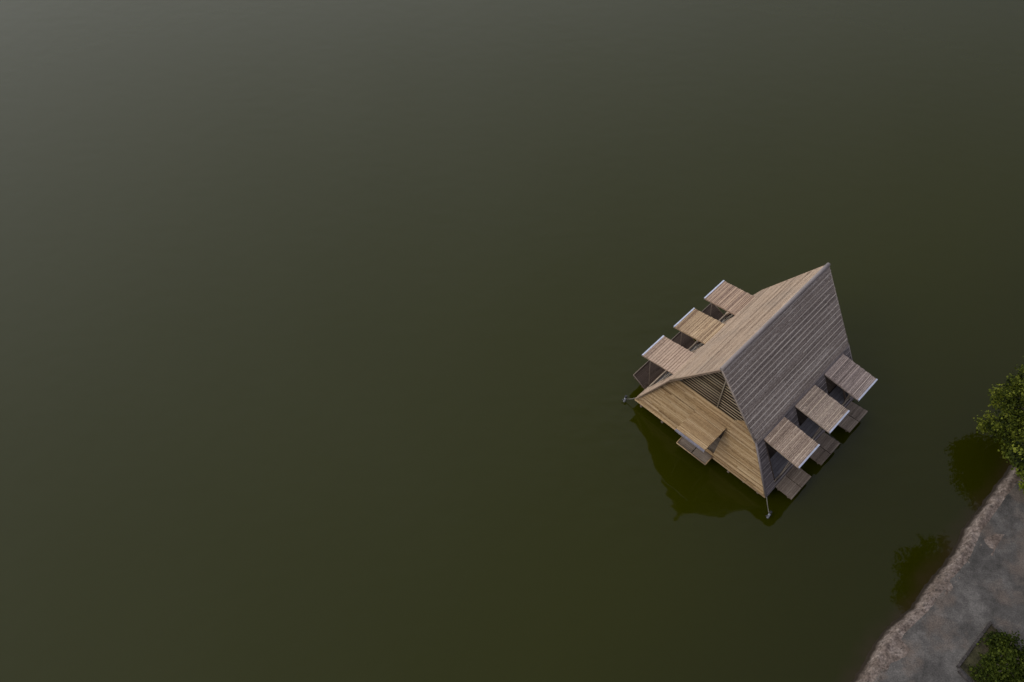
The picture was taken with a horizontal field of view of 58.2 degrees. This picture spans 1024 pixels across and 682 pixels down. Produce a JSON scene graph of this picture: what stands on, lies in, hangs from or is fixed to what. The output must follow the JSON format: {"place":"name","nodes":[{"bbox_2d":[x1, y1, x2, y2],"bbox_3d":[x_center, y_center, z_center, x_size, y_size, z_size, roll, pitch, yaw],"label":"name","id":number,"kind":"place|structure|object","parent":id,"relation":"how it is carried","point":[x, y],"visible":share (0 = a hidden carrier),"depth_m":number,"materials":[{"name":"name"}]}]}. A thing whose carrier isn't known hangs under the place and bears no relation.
{"place":"outdoors","nodes":[
{"label":"outdoors","id":0,"kind":"place"},
{"bbox_2d":[0,0,1023,681],"bbox_3d":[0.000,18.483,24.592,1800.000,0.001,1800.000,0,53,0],"label":"water","id":1,"kind":"structure","parent":0,"point":[332,332],"depth_m":39.24,"materials":[{"name":"green liquid"}]},
{"bbox_2d":[633,263,877,499],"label":"floating house","id":2,"kind":"structure","parent":1,"relation":"on","point":[759,392],"depth_m":33.76,"materials":[{"name":"brown wood"}]},
{"bbox_2d":[850,465,1023,681],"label":"bank","id":3,"kind":"structure","parent":0,"point":[967,536],"depth_m":31.71,"materials":[{"name":"grey stone"}]},
{"bbox_2d":[861,470,1016,681],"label":"rubble","id":4,"kind":"object","parent":3,"relation":"on","point":[883,670],"visible":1,"depth_m":31.43,"materials":[{"name":"stone"}]},
{"bbox_2d":[973,364,1023,462],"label":"leafy tree","id":5,"kind":"object","parent":3,"relation":"on","point":[1005,399],"visible":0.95,"depth_m":33.82,"materials":[{"name":"green plant"}]},
{"bbox_2d":[874,482,1023,681],"bbox_3d":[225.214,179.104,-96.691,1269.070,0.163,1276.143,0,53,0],"label":"path","id":6,"kind":"structure","parent":0,"point":[939,639],"depth_m":31.06,"materials":[{"name":"grey concrete"}]},
{"bbox_2d":[956,621,1023,681],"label":"planter kerb","id":7,"kind":"structure","parent":6,"relation":"on","point":[963,675],"depth_m":30.15,"materials":[{"name":"concrete"}]},
{"bbox_2d":[961,625,1023,681],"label":"soil","id":8,"kind":"structure","parent":7,"relation":"in","point":[973,658],"depth_m":30.05,"materials":[{"name":"soil"}]},
{"bbox_2d":[967,631,1023,681],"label":"ground cover","id":9,"kind":"object","parent":8,"relation":"on","point":[981,673],"visible":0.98,"depth_m":29.67,"materials":[{"name":"green plant"}]},
{"bbox_2d":[979,656,1021,681],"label":"bush","id":10,"kind":"object","parent":8,"relation":"on","point":[995,669],"visible":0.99,"depth_m":29.51,"materials":[{"name":"green plant"}]},
{"bbox_2d":[980,629,1023,670],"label":"bush","id":11,"kind":"object","parent":8,"relation":"on","point":[1003,642],"visible":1,"depth_m":30.03,"materials":[{"name":"green plant"}]},
{"bbox_2d":[1001,643,1023,675],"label":"bush","id":12,"kind":"object","parent":8,"relation":"on","point":[1010,657],"visible":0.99,"depth_m":29.69,"materials":[{"name":"green plant"}]},
{"bbox_2d":[1006,419,1023,477],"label":"overhanging tree","id":13,"kind":"object","parent":6,"relation":"on","point":[1016,461],"visible":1,"depth_m":28.80,"materials":[{"name":"green plant"}]},
{"bbox_2d":[1015,457,1023,493],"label":"shrub","id":14,"kind":"object","parent":6,"relation":"on","point":[1022,485],"visible":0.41,"depth_m":33.49,"materials":[{"name":"green plant"}]}
]}

